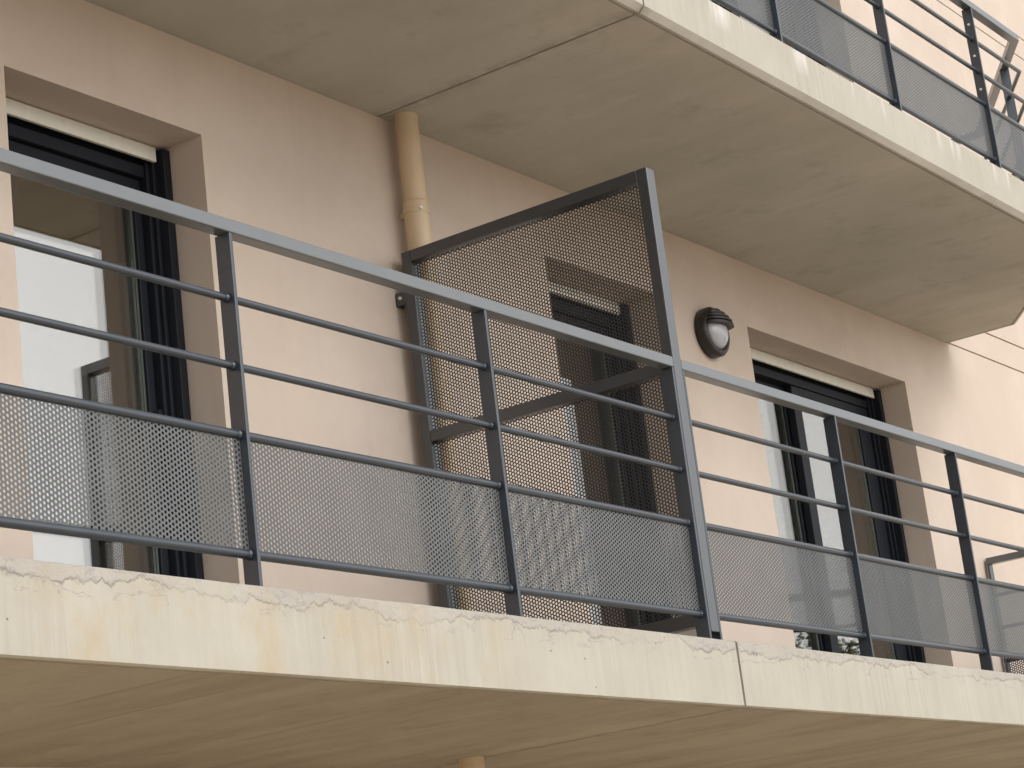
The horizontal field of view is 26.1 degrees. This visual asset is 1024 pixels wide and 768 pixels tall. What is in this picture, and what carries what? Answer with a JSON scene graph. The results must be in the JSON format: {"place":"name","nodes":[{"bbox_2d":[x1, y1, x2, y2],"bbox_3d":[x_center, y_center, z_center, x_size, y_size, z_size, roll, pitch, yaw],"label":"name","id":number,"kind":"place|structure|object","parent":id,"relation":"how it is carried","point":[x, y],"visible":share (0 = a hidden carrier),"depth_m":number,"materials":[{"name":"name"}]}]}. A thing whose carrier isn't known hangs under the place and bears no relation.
{"place":"outdoors","nodes":[
{"label":"outdoors","id":0,"kind":"place"},
{"bbox_2d":[0,0,1023,767],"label":"apartment building","id":1,"kind":"structure","parent":0,"point":[832,238],"depth_m":8.25,"materials":[{"name":"pink paint"}]},
{"bbox_2d":[6,98,203,579],"bbox_3d":[-1.403,0.053,7.145,0.150,1.933,0.895,-17,-18,32],"label":"window","id":2,"kind":"structure","parent":1,"relation":"in","point":[150,243],"depth_m":7.50,"materials":[{"name":"black metal"}]},
{"bbox_2d":[0,148,711,637],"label":"balcony railing","id":3,"kind":"object","parent":1,"relation":"on","point":[240,436],"visible":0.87,"depth_m":5.91,"materials":[{"name":"metal"}]},
{"bbox_2d":[394,112,473,610],"bbox_3d":[-0.290,0.038,8.301,0.125,2.310,0.106,-17,-18,32],"label":"downpipe","id":4,"kind":"object","parent":1,"relation":"attached to","point":[415,215],"visible":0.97,"depth_m":8.45,"materials":[{"name":"metal"}]},
{"bbox_2d":[458,756,484,767],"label":"downpipe","id":5,"kind":"object","parent":1,"relation":"attached to","point":[474,762],"depth_m":7.75,"materials":[{"name":"metal"}]},
{"bbox_2d":[395,167,719,633],"bbox_3d":[0.118,0.194,7.883,1.154,1.701,0.057,-17,-18,32],"label":"privacy screen","id":6,"kind":"object","parent":1,"relation":"on","point":[433,434],"visible":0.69,"depth_m":7.88,"materials":[{"name":"paint"}]},
{"bbox_2d":[548,281,671,626],"bbox_3d":[0.329,0.507,9.567,0.150,1.933,0.897,-17,-18,32],"label":"window","id":7,"kind":"structure","parent":1,"relation":"in","point":[591,309],"depth_m":9.94,"materials":[{"name":"black metal"}]},
{"bbox_2d":[694,307,733,358],"bbox_3d":[0.968,-0.250,10.346,0.124,0.242,0.242,-17,-18,32],"label":"wall lamp","id":8,"kind":"object","parent":1,"relation":"attached to","point":[713,326],"visible":1,"depth_m":10.29,"materials":[{"name":"black plastic"}]},
{"bbox_2d":[714,0,825,66],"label":"window","id":9,"kind":"structure","parent":1,"relation":"in","point":[726,0],"depth_m":12.75,"materials":[{"name":"black metal"}]},
{"bbox_2d":[750,348,925,662],"bbox_3d":[1.582,0.837,11.324,0.156,1.933,1.776,-17,-18,32],"label":"window","id":10,"kind":"structure","parent":1,"relation":"in","point":[880,494],"depth_m":11.81,"materials":[{"name":"black metal"}]},
{"bbox_2d":[681,360,1023,673],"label":"balcony railing","id":11,"kind":"object","parent":1,"relation":"on","point":[852,557],"visible":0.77,"depth_m":8.49,"materials":[{"name":"metal"}]},
{"bbox_2d":[713,0,1023,180],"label":"balcony railing","id":12,"kind":"object","parent":1,"relation":"on","point":[986,127],"visible":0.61,"depth_m":10.28,"materials":[{"name":"metal"}]}
]}

